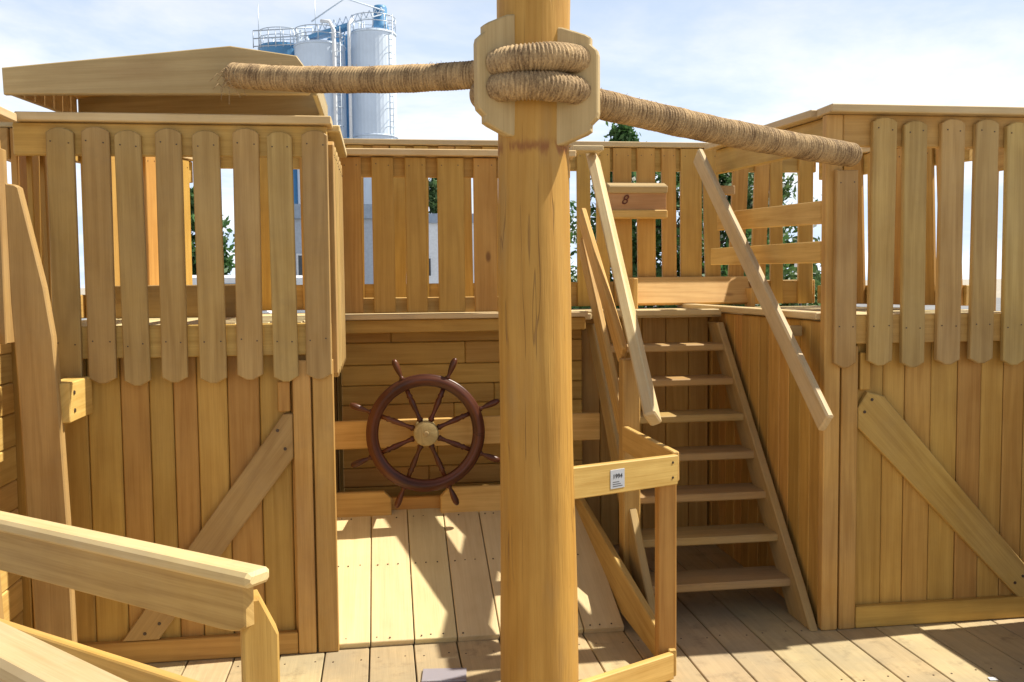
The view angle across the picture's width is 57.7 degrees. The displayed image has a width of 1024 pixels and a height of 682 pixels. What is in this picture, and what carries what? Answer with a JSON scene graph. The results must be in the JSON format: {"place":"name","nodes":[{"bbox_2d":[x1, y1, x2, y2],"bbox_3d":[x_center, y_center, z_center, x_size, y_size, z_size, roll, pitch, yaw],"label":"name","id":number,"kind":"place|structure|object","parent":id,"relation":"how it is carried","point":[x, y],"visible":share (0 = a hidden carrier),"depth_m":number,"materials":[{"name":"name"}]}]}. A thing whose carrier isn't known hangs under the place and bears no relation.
{"place":"outdoors","nodes":[
{"label":"outdoors","id":0,"kind":"place"},
{"bbox_2d":[294,204,373,283],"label":"warehouse","id":1,"kind":"structure","parent":0,"point":[368,248],"depth_m":39.02,"materials":[{"name":"grey paint"}]},
{"bbox_2d":[296,254,301,274],"bbox_3d":[-8.485,-3.170,39.033,1.100,1.000,0.087,-1,4,-8],"label":"window","id":2,"kind":"structure","parent":1,"relation":"in","point":[298,256],"depth_m":38.93,"materials":[{"name":"grey glass"}]},
{"bbox_2d":[429,214,473,282],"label":"warehouse","id":3,"kind":"structure","parent":0,"point":[433,248],"depth_m":45.71,"materials":[{"name":"white paint"}]},
{"bbox_2d":[429,257,431,276],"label":"window","id":4,"kind":"structure","parent":3,"relation":"in","point":[430,258],"depth_m":45.67,"materials":[{"name":"grey glass"}]},
{"bbox_2d":[0,0,1023,287],"label":"sky","id":5,"kind":"structure","parent":0,"point":[761,62],"materials":[{"name":"white"}]},
{"bbox_2d":[80,279,1000,297],"bbox_3d":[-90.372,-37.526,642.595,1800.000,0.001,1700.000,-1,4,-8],"label":"ground","id":6,"kind":"structure","parent":0,"point":[965,282],"depth_m":315.26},
{"bbox_2d":[570,200,588,308],"bbox_3d":[0.512,-0.543,13.698,2.300,3.265,1.973,-1,4,-8],"label":"bushy tree","id":7,"kind":"object","parent":6,"relation":"on","point":[572,233],"visible":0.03,"depth_m":13.59,"materials":[{"name":"green plant"}]},
{"bbox_2d":[571,121,677,308],"bbox_3d":[1.472,-0.945,12.544,2.081,4.193,1.864,-1,4,-8],"label":"conifer tree","id":8,"kind":"object","parent":6,"relation":"on","point":[622,133],"visible":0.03,"depth_m":12.44,"materials":[{"name":"green plant"}]},
{"bbox_2d":[610,172,795,307],"bbox_3d":[2.385,-0.696,11.960,2.469,3.750,2.271,1,4,25],"label":"bushy tree","id":9,"kind":"object","parent":6,"relation":"on","point":[724,270],"visible":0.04,"depth_m":11.84,"materials":[{"name":"green plant"}]},
{"bbox_2d":[678,172,820,306],"bbox_3d":[3.183,-0.796,12.834,2.335,3.826,2.290,2,5,40],"label":"bushy tree","id":10,"kind":"object","parent":6,"relation":"on","point":[786,189],"visible":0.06,"depth_m":12.46,"materials":[{"name":"green plant"}]},
{"bbox_2d":[81,298,1000,319],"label":"paved yard","id":11,"kind":"structure","parent":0,"point":[998,305],"depth_m":65.35,"materials":[{"name":"grey concrete"}]},
{"bbox_2d":[190,187,234,274],"bbox_3d":[-9.911,-2.421,29.847,2.285,5.194,2.120,-1,4,-8],"label":"bushy tree","id":12,"kind":"object","parent":11,"relation":"on","point":[228,264],"visible":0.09,"depth_m":29.75,"materials":[{"name":"broad leaves"},{"name":"bark"}]},
{"bbox_2d":[192,275,271,312],"bbox_3d":[-9.146,-0.861,27.977,4.650,2.270,1.845,-1,4,-8],"label":"van","id":13,"kind":"object","parent":11,"relation":"on","point":[229,279],"visible":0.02,"depth_m":27.16,"materials":[{"name":"white paint"}]},
{"bbox_2d":[258,26,306,203],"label":"silo","id":14,"kind":"object","parent":11,"relation":"on","point":[287,49],"visible":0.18,"depth_m":67.65,"materials":[{"name":"blue paint"}]},
{"bbox_2d":[296,275,304,312],"bbox_3d":[-6.633,-1.161,32.359,4.650,2.270,1.845,-1,4,-8],"label":"van","id":15,"kind":"object","parent":11,"relation":"on","point":[299,279],"depth_m":31.36,"materials":[{"name":"white paint"}]},
{"bbox_2d":[293,24,346,203],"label":"silo","id":16,"kind":"object","parent":11,"relation":"on","point":[308,52],"visible":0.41,"depth_m":66.22,"materials":[{"name":"white paint"}]},
{"bbox_2d":[252,0,384,137],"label":"walkway","id":17,"kind":"structure","parent":16,"relation":"on","point":[345,27],"depth_m":66.36,"materials":[{"name":"metal"}]},
{"bbox_2d":[327,22,364,137],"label":"silo","id":18,"kind":"object","parent":11,"relation":"on","point":[346,64],"visible":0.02,"depth_m":69.96,"materials":[{"name":"blue paint"}]},
{"bbox_2d":[350,4,397,203],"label":"silo","id":19,"kind":"object","parent":11,"relation":"on","point":[374,115],"visible":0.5,"depth_m":66.93,"materials":[{"name":"white paint"}]},
{"bbox_2d":[428,178,437,213],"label":"bushy tree","id":20,"kind":"object","parent":11,"relation":"on","point":[432,187],"visible":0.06,"depth_m":61.98,"materials":[{"name":"green plant"}]},
{"bbox_2d":[739,240,820,305],"bbox_3d":[6.372,-1.033,23.009,3.828,2.958,3.635,-1,4,-8],"label":"bushy tree","id":21,"kind":"object","parent":11,"relation":"on","point":[789,270],"visible":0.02,"depth_m":22.36,"materials":[{"name":"green plant"}]},
{"bbox_2d":[143,541,1023,681],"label":"deck floor","id":22,"kind":"structure","parent":0,"point":[751,635],"depth_m":4.00,"materials":[{"name":"wood"}]},
{"bbox_2d":[0,106,92,641],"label":"bulwark","id":23,"kind":"object","parent":22,"relation":"on","point":[51,402],"visible":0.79,"depth_m":3.55,"materials":[{"name":"wood"}]},
{"bbox_2d":[0,621,127,681],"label":"gangway railing","id":24,"kind":"object","parent":22,"relation":"on","point":[24,657],"depth_m":1.52,"materials":[{"name":"brown wood"}]},
{"bbox_2d":[0,511,279,681],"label":"gangway railing","id":25,"kind":"object","parent":22,"relation":"on","point":[210,590],"visible":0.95,"depth_m":2.34,"materials":[{"name":"brown wood"}]},
{"bbox_2d":[2,46,346,662],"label":"play tower","id":26,"kind":"structure","parent":22,"relation":"on","point":[207,426],"depth_m":3.90,"materials":[{"name":"brown wood"}]},
{"bbox_2d":[321,616,457,681],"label":"deck underframe","id":27,"kind":"object","parent":22,"relation":"attached to","point":[369,655],"depth_m":4.14,"materials":[{"name":"wood"}]},
{"bbox_2d":[421,668,466,681],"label":"plastic sheet","id":28,"kind":"object","parent":22,"relation":"on","point":[445,675],"visible":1,"depth_m":3.78,"materials":[{"name":"grey plastic"}]},
{"bbox_2d":[335,412,599,517],"bbox_3d":[-0.236,0.694,5.054,1.448,1.145,0.078,-1,4,-8],"label":"wheel stand","id":29,"kind":"object","parent":22,"relation":"on","point":[352,435],"visible":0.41,"depth_m":5.00,"materials":[{"name":"brown wood"}]},
{"bbox_2d":[349,358,499,507],"bbox_3d":[-0.455,0.478,4.890,0.781,0.781,0.160,-1,4,-8],"label":"ship wheel","id":30,"kind":"object","parent":29,"relation":"attached to","point":[425,431],"visible":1,"depth_m":4.83,"materials":[{"name":"brown wood"}]},
{"bbox_2d":[337,498,675,675],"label":"ramp","id":31,"kind":"structure","parent":22,"relation":"on","point":[607,588],"depth_m":4.48,"materials":[{"name":"wood"}]},
{"bbox_2d":[473,0,599,681],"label":"mast","id":32,"kind":"object","parent":22,"relation":"on","point":[538,617],"visible":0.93,"depth_m":3.24,"materials":[{"name":"brown wood"}]},
{"bbox_2d":[209,41,861,166],"bbox_3d":[0.170,-0.914,3.498,2.707,0.420,0.859,-1,4,-4],"label":"rope","id":33,"kind":"object","parent":32,"relation":"attached to","point":[537,71],"visible":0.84,"depth_m":3.41,"materials":[{"name":"fabric"}]},
{"bbox_2d":[262,306,899,544],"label":"raised deck","id":34,"kind":"structure","parent":22,"relation":"on","point":[662,329],"depth_m":5.63,"materials":[{"name":"brown wood"}]},
{"bbox_2d":[339,148,587,544],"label":"balcony","id":35,"kind":"structure","parent":34,"relation":"attached to","point":[425,337],"depth_m":5.04,"materials":[{"name":"brown wood"}]},
{"bbox_2d":[0,121,972,317],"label":"stern railing","id":36,"kind":"object","parent":34,"relation":"on","point":[644,161],"visible":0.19,"depth_m":6.04,"materials":[{"name":"brown wood"}]},
{"bbox_2d":[606,183,667,218],"bbox_3d":[0.811,-0.913,6.042,0.396,0.233,0.093,-1,4,-8],"label":"number box","id":37,"kind":"object","parent":36,"relation":"attached to","point":[637,200],"visible":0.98,"depth_m":6.02,"materials":[{"name":"brown wood"}]},
{"bbox_2d":[628,276,754,308],"bbox_3d":[1.170,-0.319,6.067,0.835,0.202,0.216,-1,4,-8],"label":"bench","id":38,"kind":"object","parent":34,"relation":"on","point":[714,290],"visible":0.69,"depth_m":6.09,"materials":[{"name":"brown wood"}]},
{"bbox_2d":[574,426,678,681],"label":"barrier","id":39,"kind":"object","parent":22,"relation":"on","point":[654,464],"visible":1,"depth_m":3.69,"materials":[{"name":"brown wood"}]},
{"bbox_2d":[677,103,1023,629],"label":"play tower","id":40,"kind":"structure","parent":22,"relation":"on","point":[898,482],"depth_m":4.26,"materials":[{"name":"brown wood"}]},
{"bbox_2d":[987,677,997,680],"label":"paper scrap","id":41,"kind":"object","parent":22,"relation":"on","point":[992,678],"visible":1,"depth_m":3.71,"materials":[{"name":"white paper"}]},
{"bbox_2d":[569,145,833,630],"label":"staircase","id":42,"kind":"structure","parent":0,"point":[626,392],"depth_m":4.67,"materials":[{"name":"brown wood"}]}
]}

